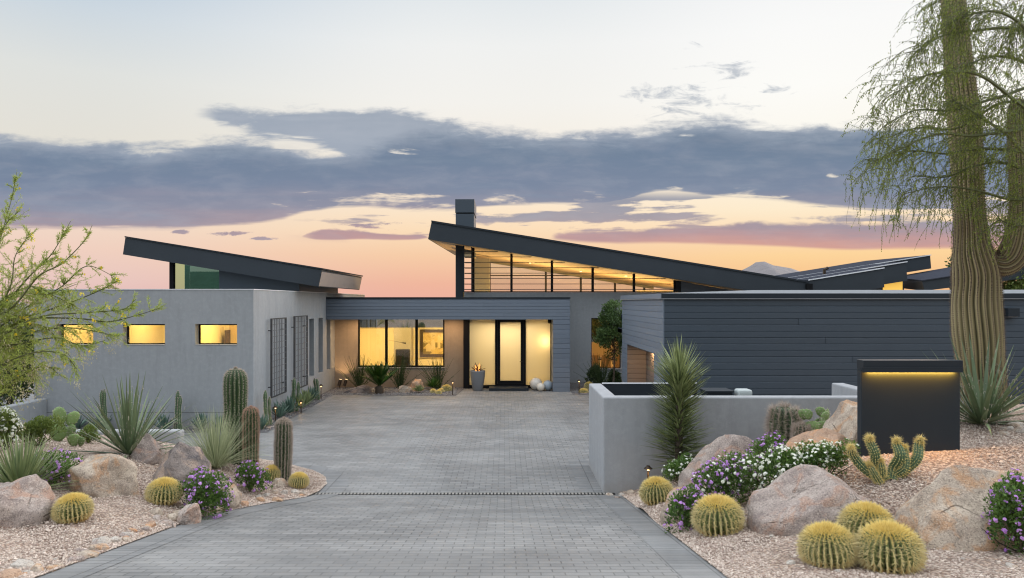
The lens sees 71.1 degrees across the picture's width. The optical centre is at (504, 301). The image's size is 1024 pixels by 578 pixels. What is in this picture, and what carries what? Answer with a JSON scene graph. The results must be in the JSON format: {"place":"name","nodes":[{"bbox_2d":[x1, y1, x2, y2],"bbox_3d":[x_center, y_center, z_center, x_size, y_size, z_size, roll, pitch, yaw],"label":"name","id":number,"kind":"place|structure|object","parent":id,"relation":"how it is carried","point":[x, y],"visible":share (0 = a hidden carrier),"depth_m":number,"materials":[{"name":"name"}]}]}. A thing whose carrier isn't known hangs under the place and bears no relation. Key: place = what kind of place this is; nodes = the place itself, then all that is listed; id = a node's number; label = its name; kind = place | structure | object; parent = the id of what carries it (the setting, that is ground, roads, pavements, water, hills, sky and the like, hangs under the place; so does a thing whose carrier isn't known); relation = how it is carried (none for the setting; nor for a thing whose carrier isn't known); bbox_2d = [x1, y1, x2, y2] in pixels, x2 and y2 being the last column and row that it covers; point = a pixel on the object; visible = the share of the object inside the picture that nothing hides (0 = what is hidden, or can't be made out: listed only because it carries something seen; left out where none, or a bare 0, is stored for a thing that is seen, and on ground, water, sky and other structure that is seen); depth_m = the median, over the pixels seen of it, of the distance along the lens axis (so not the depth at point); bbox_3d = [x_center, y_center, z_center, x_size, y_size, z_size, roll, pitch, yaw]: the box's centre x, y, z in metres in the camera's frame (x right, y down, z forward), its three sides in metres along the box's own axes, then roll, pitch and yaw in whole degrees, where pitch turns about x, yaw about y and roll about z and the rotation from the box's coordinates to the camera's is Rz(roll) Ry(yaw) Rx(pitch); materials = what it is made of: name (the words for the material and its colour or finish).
{"place":"outdoors","nodes":[
{"label":"outdoors","id":0,"kind":"place"},
{"bbox_2d":[0,318,33,405],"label":"shrubby tree","id":1,"kind":"object","parent":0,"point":[25,385],"visible":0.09,"depth_m":22.20,"materials":[{"name":"green plant"}]},
{"bbox_2d":[0,433,326,577],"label":"garden ground","id":2,"kind":"structure","parent":0,"point":[126,511],"depth_m":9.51,"materials":[{"name":"gravel"}]},
{"bbox_2d":[0,568,22,577],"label":"stone","id":3,"kind":"object","parent":2,"relation":"on","point":[9,573],"visible":0.97,"depth_m":6.52,"materials":[{"name":"beige stone"}]},
{"bbox_2d":[0,406,23,449],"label":"buckwheat","id":4,"kind":"object","parent":2,"relation":"on","point":[9,421],"visible":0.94,"depth_m":11.75,"materials":[{"name":"white plant"}]},
{"bbox_2d":[10,559,33,568],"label":"stone","id":5,"kind":"object","parent":2,"relation":"on","point":[18,563],"visible":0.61,"depth_m":6.95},
{"bbox_2d":[0,474,56,527],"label":"boulder","id":6,"kind":"object","parent":2,"relation":"on","point":[27,500],"visible":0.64,"depth_m":8.58,"materials":[{"name":"brown stone"}]},
{"bbox_2d":[0,431,83,489],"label":"sotol","id":7,"kind":"object","parent":2,"relation":"on","point":[20,465],"visible":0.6,"depth_m":9.41,"materials":[{"name":"green plant"}]},
{"bbox_2d":[19,414,66,446],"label":"bush","id":8,"kind":"object","parent":2,"relation":"on","point":[32,427],"visible":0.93,"depth_m":12.48,"materials":[{"name":"green plant"}]},
{"bbox_2d":[36,447,83,485],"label":"lantana","id":9,"kind":"object","parent":2,"relation":"on","point":[65,456],"visible":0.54,"depth_m":9.96,"materials":[{"name":"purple plant"}]},
{"bbox_2d":[50,407,79,441],"bbox_3d":[-8.286,2.297,13.405,0.651,0.710,0.255,0,0,-7],"label":"prickly pear","id":10,"kind":"object","parent":2,"relation":"on","point":[71,418],"visible":0.67,"depth_m":13.41,"materials":[{"name":"plant"}]},
{"bbox_2d":[50,492,95,523],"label":"golden barrel cactus","id":11,"kind":"object","parent":2,"relation":"on","point":[71,507],"visible":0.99,"depth_m":8.68,"materials":[{"name":"plant"}]},
{"bbox_2d":[67,434,84,446],"bbox_3d":[-7.652,2.480,12.824,0.380,0.309,0.145,0,0,0],"label":"prickly pear","id":12,"kind":"object","parent":2,"relation":"on","point":[77,438],"visible":0.97,"depth_m":12.81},
{"bbox_2d":[0,172,167,430],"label":"cassia tree","id":13,"kind":"object","parent":2,"relation":"on","point":[8,305],"visible":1,"depth_m":11.04,"materials":[{"name":"green plant"}]},
{"bbox_2d":[75,550,98,557],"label":"stone","id":14,"kind":"object","parent":2,"relation":"on","point":[91,553],"visible":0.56,"depth_m":7.46,"materials":[{"name":"beige stone"}]},
{"bbox_2d":[76,423,100,442],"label":"bush","id":15,"kind":"object","parent":2,"relation":"on","point":[88,428],"visible":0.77,"depth_m":13.33,"materials":[{"name":"green plant"}]},
{"bbox_2d":[65,453,138,497],"bbox_3d":[-5.699,2.658,10.096,1.067,1.019,0.737,0,0,0],"label":"boulder","id":16,"kind":"object","parent":2,"relation":"on","point":[103,475],"visible":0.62,"depth_m":9.96,"materials":[{"name":"beige stone"}]},
{"bbox_2d":[56,372,208,459],"bbox_3d":[-6.170,1.829,11.818,2.426,1.474,2.263,0,0,0],"label":"yucca","id":17,"kind":"object","parent":2,"relation":"on","point":[132,432],"visible":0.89,"depth_m":11.71,"materials":[{"name":"green plant"}]},
{"bbox_2d":[131,433,165,464],"bbox_3d":[-5.804,2.481,11.767,0.542,0.639,0.731,0,0,0],"label":"boulder","id":18,"kind":"object","parent":2,"relation":"on","point":[147,450],"visible":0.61,"depth_m":11.58,"materials":[{"name":"brown stone"}]},
{"bbox_2d":[143,476,182,505],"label":"golden barrel cactus","id":19,"kind":"object","parent":2,"relation":"on","point":[162,491],"visible":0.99,"depth_m":10.01,"materials":[{"name":"plant"}]},
{"bbox_2d":[152,442,211,487],"bbox_3d":[-4.965,2.563,11.107,0.727,0.829,0.910,0,0,35],"label":"boulder","id":20,"kind":"object","parent":2,"relation":"on","point":[181,461],"visible":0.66,"depth_m":10.92,"materials":[{"name":"stone"}]},
{"bbox_2d":[176,503,201,524],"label":"boulder","id":21,"kind":"object","parent":2,"relation":"on","point":[188,514],"visible":0.92,"depth_m":9.55,"materials":[{"name":"brown stone"}]},
{"bbox_2d":[175,466,234,519],"bbox_3d":[-4.315,2.704,10.192,0.824,0.702,0.774,0,0,0],"label":"lantana","id":22,"kind":"object","parent":2,"relation":"on","point":[208,492],"visible":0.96,"depth_m":10.09,"materials":[{"name":"green plant"}]},
{"bbox_2d":[166,404,275,468],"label":"deer grass","id":23,"kind":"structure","parent":2,"relation":"on","point":[216,450],"depth_m":12.41,"materials":[{"name":"plant"}]},
{"bbox_2d":[219,481,241,508],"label":"boulder","id":24,"kind":"object","parent":2,"relation":"on","point":[236,501],"visible":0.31,"depth_m":10.90,"materials":[{"name":"beige stone"}]},
{"bbox_2d":[221,366,248,465],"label":"column cactus","id":25,"kind":"object","parent":2,"relation":"on","point":[235,387],"depth_m":13.25,"materials":[{"name":"plant"}]},
{"bbox_2d":[241,405,260,464],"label":"column cactus","id":26,"kind":"object","parent":2,"relation":"on","point":[252,420],"depth_m":13.06,"materials":[{"name":"plant"}]},
{"bbox_2d":[234,460,272,491],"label":"lantana","id":27,"kind":"object","parent":2,"relation":"on","point":[250,478],"visible":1,"depth_m":11.89,"materials":[{"name":"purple plant"}]},
{"bbox_2d":[263,464,280,480],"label":"golden barrel cactus","id":28,"kind":"object","parent":2,"relation":"on","point":[274,471],"visible":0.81,"depth_m":12.85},
{"bbox_2d":[273,416,293,480],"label":"column cactus","id":29,"kind":"object","parent":2,"relation":"on","point":[283,447],"depth_m":12.95,"materials":[{"name":"plant"}]},
{"bbox_2d":[288,471,309,488],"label":"golden barrel cactus","id":30,"kind":"object","parent":2,"relation":"on","point":[298,480],"visible":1,"depth_m":12.69,"materials":[{"name":"plant"}]},
{"bbox_2d":[35,461,348,577],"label":"border paving","id":31,"kind":"structure","parent":0,"point":[337,482],"depth_m":8.79,"materials":[{"name":"concrete"}]},
{"bbox_2d":[269,395,337,431],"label":"border paving","id":32,"kind":"structure","parent":0,"point":[309,411],"depth_m":22.34,"materials":[{"name":"concrete"}]},
{"bbox_2d":[0,384,617,495],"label":"forecourt paving","id":33,"kind":"structure","parent":0,"point":[486,440],"depth_m":17.41,"materials":[{"name":"concrete"}]},
{"bbox_2d":[0,349,29,405],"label":"shrubby tree","id":34,"kind":"object","parent":33,"relation":"on","point":[5,396],"visible":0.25,"depth_m":18.89,"materials":[{"name":"green plant"}]},
{"bbox_2d":[0,398,46,427],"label":"garden wall","id":35,"kind":"structure","parent":33,"relation":"on","point":[30,412],"depth_m":18.50,"materials":[{"name":"grey paint"}]},
{"bbox_2d":[21,429,183,443],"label":"retaining wall","id":36,"kind":"structure","parent":33,"relation":"on","point":[170,437],"depth_m":15.42,"materials":[{"name":"grey paint"}]},
{"bbox_2d":[80,387,463,432],"bbox_3d":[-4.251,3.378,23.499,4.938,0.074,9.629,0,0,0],"label":"gravel","id":37,"kind":"structure","parent":33,"relation":"on","point":[324,397],"depth_m":26.28,"materials":[{"name":"gravel"}]},
{"bbox_2d":[99,389,107,428],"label":"fence post cactus","id":38,"kind":"object","parent":37,"relation":"on","point":[102,401],"visible":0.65,"depth_m":18.81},
{"bbox_2d":[154,414,174,428],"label":"blue agave","id":39,"kind":"object","parent":37,"relation":"on","point":[163,421],"visible":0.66,"depth_m":18.81,"materials":[{"name":"green plant"}]},
{"bbox_2d":[173,390,182,428],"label":"fence post cactus","id":40,"kind":"object","parent":37,"relation":"on","point":[178,403],"visible":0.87,"depth_m":18.82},
{"bbox_2d":[189,413,209,428],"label":"blue agave","id":41,"kind":"object","parent":37,"relation":"on","point":[200,419],"visible":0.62,"depth_m":18.78,"materials":[{"name":"green plant"}]},
{"bbox_2d":[262,390,272,425],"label":"fence post cactus","id":42,"kind":"object","parent":37,"relation":"on","point":[266,410],"visible":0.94,"depth_m":19.51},
{"bbox_2d":[271,401,294,417],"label":"blue agave","id":43,"kind":"object","parent":37,"relation":"on","point":[280,410],"visible":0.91,"depth_m":20.65,"materials":[{"name":"green plant"}]},
{"bbox_2d":[281,395,303,412],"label":"blue agave","id":44,"kind":"object","parent":37,"relation":"on","point":[289,402],"visible":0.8,"depth_m":21.24,"materials":[{"name":"green plant"}]},
{"bbox_2d":[291,378,300,410],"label":"fence post cactus","id":45,"kind":"object","parent":37,"relation":"on","point":[298,389],"visible":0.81,"depth_m":21.87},
{"bbox_2d":[343,385,371,392],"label":"boulder","id":46,"kind":"object","parent":37,"relation":"on","point":[363,389],"visible":0.5,"depth_m":26.59,"materials":[{"name":"stone"}]},
{"bbox_2d":[340,354,375,386],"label":"wispy shrub","id":47,"kind":"object","parent":37,"relation":"on","point":[359,379],"visible":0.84,"depth_m":27.85,"materials":[{"name":"green plant"}]},
{"bbox_2d":[362,363,398,393],"bbox_3d":[-4.686,2.784,26.376,1.329,1.232,1.279,0,0,18],"label":"sago palm","id":48,"kind":"object","parent":37,"relation":"on","point":[378,376],"visible":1,"depth_m":26.27,"materials":[{"name":"green plant"}]},
{"bbox_2d":[385,353,425,388],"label":"wispy shrub","id":49,"kind":"object","parent":37,"relation":"on","point":[400,379],"visible":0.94,"depth_m":27.84,"materials":[{"name":"green plant"}]},
{"bbox_2d":[417,357,459,388],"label":"wispy shrub","id":50,"kind":"object","parent":37,"relation":"on","point":[434,375],"visible":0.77,"depth_m":27.86,"materials":[{"name":"green plant"}]},
{"bbox_2d":[313,493,614,494],"bbox_3d":[-0.705,3.393,12.660,5.310,0.009,0.120,0,0,0],"label":"drain grate","id":51,"kind":"object","parent":33,"relation":"on","point":[464,493],"visible":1,"depth_m":12.65,"materials":[{"name":"metal"}]},
{"bbox_2d":[470,363,484,390],"bbox_3d":[-1.016,2.854,27.402,0.574,1.088,0.578,0,0,35],"label":"planter","id":52,"kind":"object","parent":33,"relation":"on","point":[477,374],"visible":1,"depth_m":27.21,"materials":[{"name":"concrete"}]},
{"bbox_2d":[570,383,588,393],"bbox_3d":[3.380,3.391,28.095,1.760,0.001,3.790,0,0,0],"label":"gravel bed","id":53,"kind":"object","parent":33,"relation":"on","point":[574,388],"visible":0.2,"depth_m":28.28,"materials":[{"name":"gravel"}]},
{"bbox_2d":[576,352,621,383],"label":"wispy shrub","id":54,"kind":"object","parent":53,"relation":"on","point":[600,377],"visible":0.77,"depth_m":27.53,"materials":[{"name":"green plant"}]},
{"bbox_2d":[593,299,628,382],"bbox_3d":[4.188,1.641,27.540,1.469,3.524,1.378,0,0,-34],"label":"tree","id":55,"kind":"object","parent":53,"relation":"on","point":[609,329],"visible":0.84,"depth_m":27.37,"materials":[{"name":"green plant"}]},
{"bbox_2d":[607,369,621,382],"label":"bush","id":56,"kind":"object","parent":33,"relation":"on","point":[617,375],"visible":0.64,"depth_m":27.87,"materials":[{"name":"green plant"}]},
{"bbox_2d":[602,383,696,394],"bbox_3d":[3.011,2.644,14.880,1.978,1.912,0.060,0,0,0],"label":"steel screen","id":57,"kind":"object","parent":33,"relation":"on","point":[631,388],"visible":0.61,"depth_m":14.86,"materials":[{"name":"metal"}]},
{"bbox_2d":[698,388,733,394],"bbox_3d":[4.270,2.585,14.450,0.560,1.630,0.560,0,0,0],"label":"utility box","id":58,"kind":"object","parent":33,"relation":"on","point":[717,391],"visible":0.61,"depth_m":14.25,"materials":[{"name":"metal"}]},
{"bbox_2d":[589,383,856,492],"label":"enclosure wall","id":59,"kind":"structure","parent":33,"relation":"on","point":[620,456],"depth_m":12.73,"materials":[{"name":"grey paint"}]},
{"bbox_2d":[83,496,721,577],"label":"driveway","id":60,"kind":"structure","parent":0,"point":[465,537],"depth_m":8.24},
{"bbox_2d":[0,0,1023,301],"label":"sky","id":61,"kind":"structure","parent":0,"point":[327,134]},
{"bbox_2d":[34,199,1023,427],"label":"house","id":62,"kind":"structure","parent":0,"point":[201,334],"depth_m":27.00,"materials":[{"name":"grey paint"}]},
{"bbox_2d":[123,324,164,344],"bbox_3d":[-9.655,0.885,19.329,1.126,0.560,0.282,0,0,0],"label":"window","id":63,"kind":"structure","parent":62,"relation":"in","point":[128,343],"depth_m":19.42,"materials":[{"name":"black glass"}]},
{"bbox_2d":[196,324,236,344],"bbox_3d":[-7.720,0.885,19.329,1.116,0.560,0.282,0,0,0],"label":"window","id":64,"kind":"structure","parent":62,"relation":"in","point":[200,343],"depth_m":19.42,"materials":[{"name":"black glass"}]},
{"bbox_2d":[268,317,286,397],"bbox_3d":[-6.649,1.610,20.980,0.139,2.260,1.400,0,0,0],"label":"trellis","id":65,"kind":"object","parent":62,"relation":"attached to","point":[285,354],"visible":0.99,"depth_m":21.05,"materials":[{"name":"grey metal"}]},
{"bbox_2d":[291,315,307,387],"bbox_3d":[-6.649,1.630,23.250,0.139,2.340,1.500,0,0,0],"label":"trellis","id":66,"kind":"object","parent":62,"relation":"attached to","point":[294,327],"visible":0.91,"depth_m":23.33,"materials":[{"name":"grey metal"}]},
{"bbox_2d":[358,319,444,367],"bbox_3d":[-4.085,1.617,28.445,3.490,2.035,0.170,0,0,0],"label":"window","id":67,"kind":"structure","parent":62,"relation":"in","point":[416,365],"depth_m":28.43,"materials":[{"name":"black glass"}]},
{"bbox_2d":[393,349,411,364],"bbox_3d":[-4.245,2.672,29.710,0.770,1.384,0.720,0,0,0],"label":"office chair","id":68,"kind":"object","parent":62,"relation":"in","point":[399,353],"visible":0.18,"depth_m":29.95,"materials":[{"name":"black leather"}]},
{"bbox_2d":[420,329,442,356],"bbox_3d":[-2.865,1.825,31.348,1.630,1.210,0.075,0,0,0],"label":"painting","id":69,"kind":"object","parent":62,"relation":"attached to","point":[431,342],"visible":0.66,"depth_m":31.35,"materials":[{"name":"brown wood"}]},
{"bbox_2d":[497,321,523,383],"bbox_3d":[0.240,1.980,28.032,1.024,2.466,0.137,0,0,0],"label":"front door","id":70,"kind":"structure","parent":62,"relation":"in","point":[510,334],"depth_m":28.07,"materials":[{"name":"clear glass"}]},
{"bbox_2d":[464,248,675,291],"bbox_3d":[2.810,-1.325,30.100,8.980,1.870,0.120,0,0,0],"label":"clerestory window","id":71,"kind":"structure","parent":62,"relation":"in","point":[473,249],"depth_m":30.05,"materials":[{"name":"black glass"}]},
{"bbox_2d":[591,318,620,367],"bbox_3d":[4.265,1.750,30.175,1.246,2.116,0.050,0,0,0],"label":"window","id":72,"kind":"structure","parent":62,"relation":"in","point":[594,321],"depth_m":30.18,"materials":[{"name":"clear glass"}]},
{"bbox_2d":[883,281,902,289],"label":"lit window","id":73,"kind":"structure","parent":62,"relation":"in","point":[898,285],"depth_m":31.25,"materials":[{"name":"yellow"}]},
{"bbox_2d":[568,459,601,491],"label":"border paving","id":74,"kind":"structure","parent":0,"point":[585,478],"depth_m":13.91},
{"bbox_2d":[598,495,727,577],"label":"border paving","id":75,"kind":"structure","parent":0,"point":[680,558],"depth_m":8.22,"materials":[{"name":"concrete"}]},
{"bbox_2d":[743,262,799,275],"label":"hill","id":76,"kind":"structure","parent":0,"point":[763,268],"depth_m":602.54,"materials":[{"name":"stone"}]},
{"bbox_2d":[620,404,1023,577],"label":"garden ground","id":77,"kind":"structure","parent":0,"point":[990,564],"depth_m":8.05,"materials":[{"name":"gravel"}]},
{"bbox_2d":[639,476,673,505],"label":"golden barrel cactus","id":78,"kind":"object","parent":77,"relation":"on","point":[654,490],"visible":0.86,"depth_m":10.59,"materials":[{"name":"plant"}]},
{"bbox_2d":[660,487,688,524],"bbox_3d":[2.280,2.781,9.504,0.382,0.628,0.468,0,0,42],"label":"boulder","id":79,"kind":"object","parent":77,"relation":"on","point":[662,517],"visible":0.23,"depth_m":9.46,"materials":[{"name":"beige stone"}]},
{"bbox_2d":[661,452,692,483],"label":"lantana","id":80,"kind":"object","parent":77,"relation":"on","point":[677,466],"visible":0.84,"depth_m":11.64,"materials":[{"name":"white plant"}]},
{"bbox_2d":[641,333,717,482],"bbox_3d":[3.014,1.850,12.295,1.448,2.627,1.468,0,0,0],"label":"yucca plant","id":81,"kind":"object","parent":77,"relation":"on","point":[679,380],"visible":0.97,"depth_m":12.22,"materials":[{"name":"green plant"}]},
{"bbox_2d":[663,483,703,533],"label":"lantana","id":82,"kind":"object","parent":77,"relation":"on","point":[678,501],"visible":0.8,"depth_m":8.83,"materials":[{"name":"purple plant"}]},
{"bbox_2d":[678,434,754,487],"bbox_3d":[3.489,2.801,11.162,1.492,1.445,0.996,0,0,0],"label":"boulder","id":83,"kind":"object","parent":77,"relation":"on","point":[727,443],"visible":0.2,"depth_m":11.21,"materials":[{"name":"brown stone"}]},
{"bbox_2d":[689,493,746,536],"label":"golden barrel cactus","id":84,"kind":"object","parent":77,"relation":"on","point":[716,514],"visible":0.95,"depth_m":8.26,"materials":[{"name":"plant"}]},
{"bbox_2d":[687,450,760,505],"bbox_3d":[2.959,2.345,9.389,1.049,0.786,0.790,0,0,-41],"label":"lantana","id":85,"kind":"object","parent":77,"relation":"on","point":[722,477],"visible":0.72,"depth_m":9.28,"materials":[{"name":"green plant"}]},
{"bbox_2d":[744,430,787,470],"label":"lantana","id":86,"kind":"object","parent":77,"relation":"on","point":[760,446],"visible":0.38,"depth_m":10.29,"materials":[{"name":"purple plant"}]},
{"bbox_2d":[731,444,807,501],"bbox_3d":[3.386,2.191,9.082,0.943,0.792,0.703,0,0,42],"label":"lantana","id":87,"kind":"object","parent":77,"relation":"on","point":[782,460],"visible":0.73,"depth_m":8.99,"materials":[{"name":"white plant"}]},
{"bbox_2d":[762,400,807,444],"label":"barrel cactus","id":88,"kind":"object","parent":77,"relation":"on","point":[782,417],"visible":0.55,"depth_m":11.84,"materials":[{"name":"plant"}]},
{"bbox_2d":[788,421,811,438],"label":"barrel cactus","id":89,"kind":"object","parent":77,"relation":"on","point":[799,427],"visible":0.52,"depth_m":11.54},
{"bbox_2d":[746,464,869,535],"bbox_3d":[3.682,2.600,8.272,1.727,1.316,1.271,0,0,0],"label":"boulder","id":90,"kind":"object","parent":77,"relation":"on","point":[794,500],"visible":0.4,"depth_m":8.05,"materials":[{"name":"brown stone"}]},
{"bbox_2d":[798,406,829,430],"bbox_3d":[5.027,1.969,11.604,0.584,0.580,0.303,0,0,0],"label":"prickly pear","id":91,"kind":"object","parent":77,"relation":"on","point":[823,414],"visible":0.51,"depth_m":11.57,"materials":[{"name":"plant"}]},
{"bbox_2d":[785,428,856,464],"bbox_3d":[4.382,2.240,9.936,1.283,0.950,0.872,0,0,0],"label":"boulder","id":92,"kind":"object","parent":77,"relation":"on","point":[819,435],"visible":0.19,"depth_m":9.99,"materials":[{"name":"beige stone"}]},
{"bbox_2d":[789,437,860,478],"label":"lantana","id":93,"kind":"object","parent":77,"relation":"on","point":[813,454],"visible":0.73,"depth_m":8.91,"materials":[{"name":"white plant"}]},
{"bbox_2d":[795,520,858,570],"bbox_3d":[3.109,2.344,6.896,0.620,0.484,0.613,0,0,0],"label":"golden barrel cactus","id":94,"kind":"object","parent":77,"relation":"on","point":[826,544],"visible":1,"depth_m":6.75,"materials":[{"name":"plant"}]},
{"bbox_2d":[823,400,856,442],"bbox_3d":[5.219,2.040,10.636,0.990,1.152,0.938,0,0,0],"label":"boulder","id":95,"kind":"object","parent":77,"relation":"on","point":[842,419],"visible":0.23,"depth_m":10.58,"materials":[{"name":"beige stone"}]},
{"bbox_2d":[836,500,894,536],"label":"golden barrel cactus","id":96,"kind":"object","parent":77,"relation":"on","point":[851,516],"visible":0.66,"depth_m":7.35,"materials":[{"name":"plant"}]},
{"bbox_2d":[844,433,925,484],"bbox_3d":[4.612,1.903,8.668,1.039,0.675,0.254,0,0,0],"label":"torch cactus","id":97,"kind":"object","parent":77,"relation":"on","point":[902,464],"visible":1,"depth_m":8.63,"materials":[{"name":"plant"}]},
{"bbox_2d":[853,517,928,574],"bbox_3d":[3.589,2.294,6.700,0.684,0.530,0.691,0,0,0],"label":"golden barrel cactus","id":98,"kind":"object","parent":77,"relation":"on","point":[889,546],"visible":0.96,"depth_m":6.53,"materials":[{"name":"plant"}]},
{"bbox_2d":[857,359,962,456],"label":"entry pillar","id":99,"kind":"structure","parent":77,"relation":"on","point":[906,400],"depth_m":9.50,"materials":[{"name":"metal"}]},
{"bbox_2d":[839,0,1023,264],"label":"weeping tree","id":100,"kind":"object","parent":77,"relation":"on","point":[1013,29],"visible":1,"depth_m":9.92,"materials":[{"name":"green plant"}]},
{"bbox_2d":[894,465,1023,551],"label":"boulder","id":101,"kind":"object","parent":77,"relation":"on","point":[943,510],"visible":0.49,"depth_m":7.38,"materials":[{"name":"beige stone"}]},
{"bbox_2d":[925,332,1023,435],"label":"yucca","id":102,"kind":"object","parent":77,"relation":"on","point":[988,407],"visible":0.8,"depth_m":10.37,"materials":[{"name":"green plant"}]},
{"bbox_2d":[940,0,1023,411],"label":"saguaro","id":103,"kind":"object","parent":77,"relation":"on","point":[976,312],"visible":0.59,"depth_m":11.18,"materials":[{"name":"plant"}]},
{"bbox_2d":[981,468,1023,556],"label":"lantana","id":104,"kind":"object","parent":77,"relation":"on","point":[1006,498],"visible":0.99,"depth_m":6.96,"materials":[{"name":"green plant"}]},
{"bbox_3d":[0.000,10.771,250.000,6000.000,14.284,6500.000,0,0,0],"label":"ground","id":105,"kind":"structure","parent":0,"visible":0},
{"bbox_2d":[618,290,1023,403],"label":"garage","id":106,"kind":"structure","parent":105,"relation":"on","point":[788,342],"depth_m":19.30,"materials":[{"name":"wood"}]},
{"bbox_2d":[1003,308,1019,316],"bbox_3d":[13.570,0.297,19.180,0.300,0.235,0.200,0,0,0],"label":"wall sconce","id":107,"kind":"object","parent":106,"relation":"attached to","point":[1011,312],"depth_m":19.08,"materials":[{"name":"metal"}]},
{"bbox_2d":[1002,270,1023,289],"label":"desert tree","id":108,"kind":"object","parent":105,"relation":"on","point":[1017,284],"visible":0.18,"depth_m":30.43,"materials":[{"name":"green plant"}]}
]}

